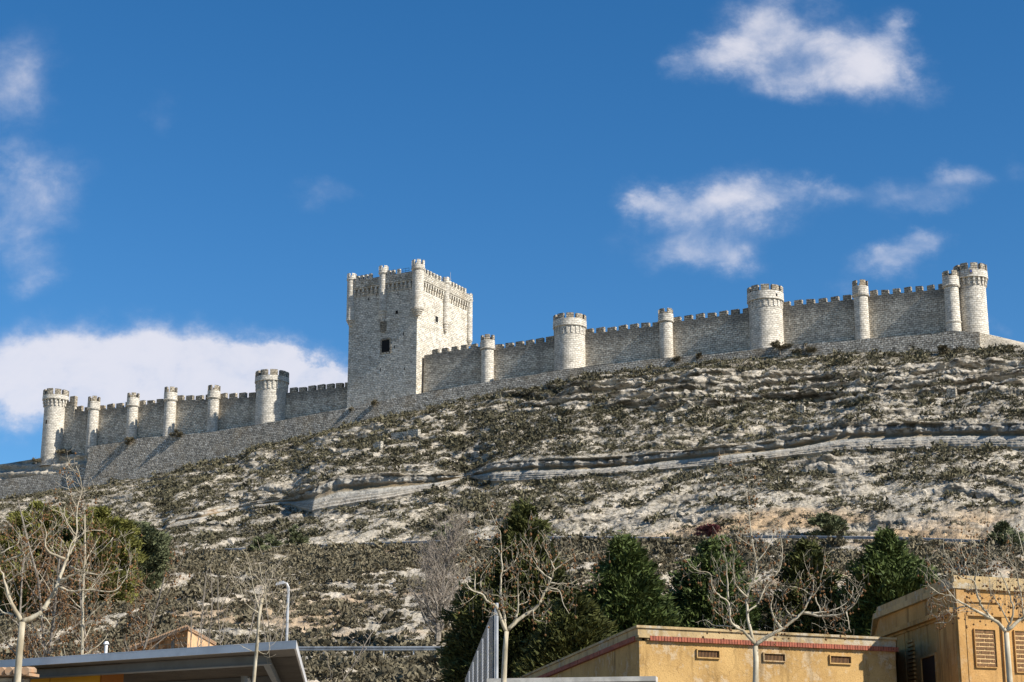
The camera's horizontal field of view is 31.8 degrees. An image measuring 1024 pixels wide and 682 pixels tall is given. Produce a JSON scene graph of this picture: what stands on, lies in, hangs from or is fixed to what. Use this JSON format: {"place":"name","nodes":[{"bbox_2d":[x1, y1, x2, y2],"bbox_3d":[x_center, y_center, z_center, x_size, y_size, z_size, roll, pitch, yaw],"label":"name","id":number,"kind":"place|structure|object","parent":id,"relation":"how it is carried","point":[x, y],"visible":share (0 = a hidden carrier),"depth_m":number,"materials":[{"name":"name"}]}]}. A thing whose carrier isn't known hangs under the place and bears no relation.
{"place":"outdoors","nodes":[
{"label":"outdoors","id":0,"kind":"place"},
{"bbox_2d":[127,625,216,651],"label":"brick house","id":1,"kind":"structure","parent":0,"point":[185,631],"depth_m":82.22,"materials":[{"name":"ceramic"}]},
{"bbox_2d":[0,333,1023,681],"bbox_3d":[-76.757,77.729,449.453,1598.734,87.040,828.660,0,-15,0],"label":"hillside","id":2,"kind":"structure","parent":0,"point":[856,433],"depth_m":265.78,"materials":[{"name":"stone"}]},
{"bbox_2d":[0,500,70,613],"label":"evergreen tree","id":3,"kind":"object","parent":2,"relation":"on","point":[39,506],"visible":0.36,"depth_m":197.01,"materials":[{"name":"green plant"}]},
{"bbox_2d":[32,457,40,463],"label":"shrub","id":4,"kind":"object","parent":2,"relation":"on","point":[37,460],"visible":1,"depth_m":403.28,"materials":[{"name":"green plant"}]},
{"bbox_2d":[0,466,85,499],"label":"retaining wall","id":5,"kind":"structure","parent":2,"relation":"on","point":[29,484],"depth_m":398.19,"materials":[{"name":"grey stone"}]},
{"bbox_2d":[55,448,73,455],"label":"shrub","id":6,"kind":"object","parent":2,"relation":"on","point":[62,451],"visible":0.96,"depth_m":402.96,"materials":[{"name":"green plant"}]},
{"bbox_2d":[10,515,119,613],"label":"evergreen tree","id":7,"kind":"object","parent":2,"relation":"on","point":[64,539],"visible":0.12,"depth_m":195.67,"materials":[{"name":"green plant"}]},
{"bbox_2d":[45,505,150,610],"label":"evergreen tree","id":8,"kind":"object","parent":2,"relation":"on","point":[102,514],"visible":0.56,"depth_m":194.44,"materials":[{"name":"green plant"}]},
{"bbox_2d":[129,520,174,590],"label":"juniper tree","id":9,"kind":"object","parent":2,"relation":"on","point":[154,540],"visible":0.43,"depth_m":211.97,"materials":[{"name":"green plant"}]},
{"bbox_2d":[248,535,271,550],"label":"conifer","id":10,"kind":"object","parent":2,"relation":"on","point":[260,544],"visible":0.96,"depth_m":239.39,"materials":[{"name":"green plant"}]},
{"bbox_2d":[263,533,282,546],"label":"conifer","id":11,"kind":"object","parent":2,"relation":"on","point":[271,539],"visible":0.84,"depth_m":261.85,"materials":[{"name":"green plant"}]},
{"bbox_2d":[283,524,309,545],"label":"conifer","id":12,"kind":"object","parent":2,"relation":"on","point":[294,538],"visible":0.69,"depth_m":256.69,"materials":[{"name":"green plant"}]},
{"bbox_2d":[298,646,442,655],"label":"guardrail","id":13,"kind":"object","parent":2,"relation":"on","point":[376,648],"visible":0.73,"depth_m":138.86,"materials":[{"name":"metal"}]},
{"bbox_2d":[373,441,382,448],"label":"ruined wall","id":14,"kind":"structure","parent":2,"relation":"on","point":[379,444],"depth_m":315.65,"materials":[{"name":"stone"}]},
{"bbox_2d":[391,429,420,440],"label":"ruined wall","id":15,"kind":"structure","parent":2,"relation":"on","point":[411,433],"depth_m":322.42,"materials":[{"name":"stone"}]},
{"bbox_2d":[402,502,474,644],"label":"bare tree","id":16,"kind":"object","parent":2,"relation":"on","point":[440,590],"visible":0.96,"depth_m":154.86,"materials":[{"name":"grey plant"}]},
{"bbox_2d":[428,520,452,539],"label":"conifer","id":17,"kind":"object","parent":2,"relation":"on","point":[439,529],"visible":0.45,"depth_m":245.40,"materials":[{"name":"grey plant"}]},
{"bbox_2d":[0,343,1023,551],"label":"scrub","id":18,"kind":"object","parent":2,"relation":"on","point":[480,502],"visible":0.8,"depth_m":282.64,"materials":[{"name":"plant"}]},
{"bbox_2d":[0,533,1023,681],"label":"roadside scrub","id":19,"kind":"object","parent":2,"relation":"on","point":[317,561],"visible":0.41,"depth_m":189.11,"materials":[{"name":"plant"}]},
{"bbox_2d":[0,347,1023,551],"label":"dry tufts","id":20,"kind":"object","parent":2,"relation":"on","point":[824,362],"visible":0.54,"depth_m":275.87,"materials":[{"name":"brown plant"}]},
{"bbox_2d":[40,259,988,465],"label":"castle","id":21,"kind":"structure","parent":2,"relation":"on","point":[410,332],"depth_m":361.61,"materials":[{"name":"stone"}]},
{"bbox_2d":[82,330,980,487],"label":"retaining wall","id":22,"kind":"structure","parent":2,"relation":"on","point":[138,458],"depth_m":362.36,"materials":[{"name":"grey stone"}]},
{"bbox_2d":[124,437,134,443],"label":"shrub","id":23,"kind":"object","parent":22,"relation":"on","point":[128,439],"visible":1,"depth_m":387.11,"materials":[{"name":"green plant"}]},
{"bbox_2d":[168,429,184,437],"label":"shrub","id":24,"kind":"object","parent":22,"relation":"on","point":[176,434],"visible":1,"depth_m":381.40,"materials":[{"name":"green plant"}]},
{"bbox_2d":[371,399,377,405],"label":"shrub","id":25,"kind":"object","parent":22,"relation":"on","point":[374,402],"visible":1,"depth_m":357.79,"materials":[{"name":"green plant"}]},
{"bbox_2d":[671,356,681,363],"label":"shrub","id":26,"kind":"object","parent":22,"relation":"on","point":[676,359],"visible":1,"depth_m":327.14,"materials":[{"name":"green plant"}]},
{"bbox_2d":[695,352,701,358],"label":"shrub","id":27,"kind":"object","parent":22,"relation":"on","point":[698,355],"visible":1,"depth_m":324.97,"materials":[{"name":"green plant"}]},
{"bbox_2d":[769,340,794,354],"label":"shrub","id":28,"kind":"object","parent":22,"relation":"on","point":[776,343],"visible":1,"depth_m":317.41,"materials":[{"name":"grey plant"}]},
{"bbox_2d":[790,343,816,353],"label":"shrub","id":29,"kind":"object","parent":22,"relation":"on","point":[808,349],"visible":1,"depth_m":315.49,"materials":[{"name":"green plant"}]},
{"bbox_2d":[214,535,1023,550],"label":"guardrail","id":30,"kind":"object","parent":2,"relation":"on","point":[825,537],"visible":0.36,"depth_m":205.94,"materials":[{"name":"metal"}]},
{"bbox_2d":[666,416,674,423],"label":"ruined wall","id":31,"kind":"structure","parent":2,"relation":"on","point":[670,419],"depth_m":283.02,"materials":[{"name":"stone"}]},
{"bbox_2d":[694,522,721,536],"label":"red bush","id":32,"kind":"object","parent":2,"relation":"on","point":[707,529],"visible":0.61,"depth_m":221.28,"materials":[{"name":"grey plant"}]},
{"bbox_2d":[796,404,805,413],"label":"ruined wall","id":33,"kind":"structure","parent":2,"relation":"on","point":[801,408],"depth_m":277.38,"materials":[{"name":"stone"}]},
{"bbox_2d":[804,511,851,539],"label":"round bush","id":34,"kind":"object","parent":2,"relation":"on","point":[827,522],"visible":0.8,"depth_m":213.39,"materials":[{"name":"green plant"}]},
{"bbox_2d":[937,344,951,354],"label":"shrub","id":35,"kind":"object","parent":2,"relation":"on","point":[942,349],"visible":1,"depth_m":300.96,"materials":[{"name":"green plant"}]},
{"bbox_2d":[947,388,956,397],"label":"ruined wall","id":36,"kind":"structure","parent":2,"relation":"on","point":[951,392],"depth_m":268.08,"materials":[{"name":"stone"}]},
{"bbox_2d":[952,345,967,352],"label":"shrub","id":37,"kind":"object","parent":2,"relation":"on","point":[958,349],"visible":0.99,"depth_m":299.30,"materials":[{"name":"green plant"}]},
{"bbox_2d":[980,333,1005,346],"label":"retaining wall","id":38,"kind":"structure","parent":2,"relation":"on","point":[984,337],"depth_m":301.78,"materials":[{"name":"stone"}]},
{"bbox_2d":[982,520,1023,546],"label":"round bush","id":39,"kind":"object","parent":2,"relation":"on","point":[1002,528],"visible":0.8,"depth_m":186.65,"materials":[{"name":"green plant"}]},
{"bbox_2d":[0,0,1023,463],"label":"sky","id":40,"kind":"structure","parent":0,"point":[191,191],"materials":[{"name":"blue"}]},
{"bbox_2d":[487,676,657,681],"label":"garden wall","id":41,"kind":"structure","parent":0,"point":[614,679],"depth_m":33.64,"materials":[{"name":"concrete"}]},
{"bbox_2d":[870,575,1023,681],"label":"ochre building","id":42,"kind":"structure","parent":0,"point":[957,651],"depth_m":43.72,"materials":[{"name":"yellow paint"}]},
{"bbox_2d":[920,652,938,681],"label":"door","id":43,"kind":"structure","parent":42,"relation":"in","point":[928,663],"depth_m":45.15,"materials":[{"name":"orange paint"}]},
{"label":"ground","id":44,"kind":"structure","parent":0,"visible":0},
{"bbox_2d":[0,667,38,681],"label":"stone hut","id":45,"kind":"object","parent":44,"relation":"on","point":[7,674],"visible":0.8,"depth_m":32.15,"materials":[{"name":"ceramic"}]},
{"bbox_2d":[0,516,62,659],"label":"bare tree","id":46,"kind":"object","parent":44,"relation":"on","point":[20,608],"visible":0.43,"depth_m":63.22,"materials":[{"name":"brown plant"}]},
{"bbox_2d":[0,496,79,658],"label":"bare tree","id":47,"kind":"object","parent":44,"relation":"on","point":[39,598],"visible":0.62,"depth_m":61.47,"materials":[{"name":"grey plant"}]},
{"bbox_2d":[0,528,99,657],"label":"bare tree","id":48,"kind":"object","parent":44,"relation":"on","point":[52,614],"visible":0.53,"depth_m":58.97,"materials":[{"name":"brown plant"}]},
{"bbox_2d":[0,447,142,681],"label":"plane tree","id":49,"kind":"object","parent":44,"relation":"on","point":[20,644],"visible":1,"depth_m":26.00,"materials":[{"name":"grey plant"}]},
{"bbox_2d":[30,674,123,681],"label":"kiosk","id":50,"kind":"object","parent":44,"relation":"on","point":[110,678],"depth_m":33.81,"materials":[{"name":"paint"}]},
{"bbox_2d":[37,527,129,654],"bbox_3d":[-14.274,11.832,59.442,2.610,11.505,3.556,-14,-20,42],"label":"bare tree","id":51,"kind":"object","parent":44,"relation":"on","point":[86,649],"visible":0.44,"depth_m":60.28,"materials":[{"name":"brown plant"}]},
{"bbox_2d":[47,492,120,656],"bbox_3d":[-13.460,10.946,57.194,2.580,12.069,2.539,11,-18,-35],"label":"bare tree","id":52,"kind":"object","parent":44,"relation":"on","point":[83,640],"visible":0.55,"depth_m":57.78,"materials":[{"name":"grey plant"}]},
{"bbox_2d":[103,641,108,652],"bbox_3d":[-11.610,11.756,50.681,0.173,6.535,0.173,0,-15,0],"label":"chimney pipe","id":53,"kind":"object","parent":44,"relation":"on","point":[105,643],"visible":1,"depth_m":51.45,"materials":[{"name":"white metal"}]},
{"bbox_2d":[114,540,190,651],"bbox_3d":[-12.463,11.985,58.981,3.252,10.969,3.252,4,-15,-13],"label":"bare tree","id":54,"kind":"object","parent":44,"relation":"on","point":[143,647],"visible":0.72,"depth_m":59.27,"materials":[{"name":"grey plant"}]},
{"bbox_2d":[0,640,306,681],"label":"canopy","id":55,"kind":"object","parent":44,"relation":"on","point":[228,663],"visible":0.93,"depth_m":32.37,"materials":[{"name":"grey metal"}]},
{"bbox_2d":[175,596,219,647],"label":"bare sapling","id":56,"kind":"object","parent":44,"relation":"on","point":[200,624],"visible":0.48,"depth_m":63.24,"materials":[{"name":"brown plant"}]},
{"bbox_2d":[188,554,232,646],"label":"bare sapling","id":57,"kind":"object","parent":44,"relation":"on","point":[207,607],"visible":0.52,"depth_m":62.08,"materials":[{"name":"brown plant"}]},
{"bbox_2d":[218,563,267,644],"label":"bare sapling","id":58,"kind":"object","parent":44,"relation":"on","point":[233,615],"visible":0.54,"depth_m":58.49,"materials":[{"name":"brown plant"}]},
{"bbox_2d":[220,540,299,681],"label":"thin tree","id":59,"kind":"object","parent":44,"relation":"on","point":[257,633],"visible":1,"depth_m":27.83,"materials":[{"name":"grey plant"}]},
{"bbox_2d":[248,591,299,641],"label":"bare sapling","id":60,"kind":"object","parent":44,"relation":"on","point":[283,626],"visible":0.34,"depth_m":61.61,"materials":[{"name":"grey plant"}]},
{"bbox_2d":[276,581,289,640],"bbox_3d":[-7.370,12.091,56.801,0.467,9.034,0.180,0,-15,0],"label":"street lamp","id":61,"kind":"object","parent":44,"relation":"on","point":[287,611],"visible":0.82,"depth_m":57.69,"materials":[{"name":"metal"}]},
{"bbox_2d":[255,565,386,681],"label":"bare sapling","id":62,"kind":"object","parent":44,"relation":"on","point":[326,652],"visible":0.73,"depth_m":63.54,"materials":[{"name":"grey plant"}]},
{"bbox_2d":[466,603,497,681],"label":"fence","id":63,"kind":"object","parent":44,"relation":"on","point":[494,669],"visible":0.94,"depth_m":39.69,"materials":[{"name":"metal"}]},
{"bbox_2d":[434,496,579,681],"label":"cypress tree","id":64,"kind":"object","parent":44,"relation":"on","point":[458,651],"visible":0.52,"depth_m":60.47,"materials":[{"name":"green plant"}]},
{"bbox_2d":[447,489,609,681],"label":"plane tree","id":65,"kind":"object","parent":44,"relation":"on","point":[516,620],"visible":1,"depth_m":31.92,"materials":[{"name":"beige plant"}]},
{"bbox_2d":[509,585,619,677],"bbox_3d":[1.861,12.328,56.936,4.025,9.245,4.139,0,-15,0],"label":"cypress tree","id":66,"kind":"object","parent":44,"relation":"on","point":[566,632],"visible":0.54,"depth_m":56.67,"materials":[{"name":"green plant"}]},
{"bbox_2d":[582,530,684,633],"bbox_3d":[3.628,11.785,58.908,4.307,11.308,4.425,5,-16,-18],"label":"cypress tree","id":67,"kind":"object","parent":44,"relation":"on","point":[628,592],"visible":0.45,"depth_m":59.02,"materials":[{"name":"green plant"}]},
{"bbox_2d":[518,625,898,681],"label":"building","id":68,"kind":"structure","parent":44,"relation":"on","point":[673,654],"depth_m":43.08,"materials":[{"name":"paint"}]},
{"bbox_2d":[665,535,764,630],"bbox_3d":[6.940,12.546,62.764,4.247,11.820,4.122,-13,-20,40],"label":"cypress tree","id":69,"kind":"object","parent":44,"relation":"on","point":[693,602],"visible":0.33,"depth_m":63.07,"materials":[{"name":"green plant"}]},
{"bbox_2d":[708,534,757,604],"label":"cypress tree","id":70,"kind":"object","parent":44,"relation":"on","point":[737,561],"visible":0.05,"depth_m":65.97,"materials":[{"name":"green plant"}]},
{"bbox_2d":[679,451,869,681],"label":"plane tree","id":71,"kind":"object","parent":44,"relation":"on","point":[760,641],"visible":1,"depth_m":29.89,"materials":[{"name":"beige plant"}]},
{"bbox_2d":[756,537,845,634],"bbox_3d":[10.519,12.663,62.978,4.214,11.704,4.471,0,-15,0],"label":"cypress tree","id":72,"kind":"object","parent":44,"relation":"on","point":[797,559],"visible":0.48,"depth_m":63.12,"materials":[{"name":"green plant"}]},
{"bbox_2d":[832,525,941,635],"bbox_3d":[12.941,12.023,60.833,4.039,11.838,4.275,0,-15,0],"label":"cypress tree","id":73,"kind":"object","parent":44,"relation":"on","point":[890,566],"visible":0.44,"depth_m":61.20,"materials":[{"name":"green plant"}]},
{"bbox_2d":[917,507,1023,681],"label":"plane tree","id":74,"kind":"object","parent":44,"relation":"on","point":[1007,629],"visible":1,"depth_m":26.82,"materials":[{"name":"beige plant"}]}
]}

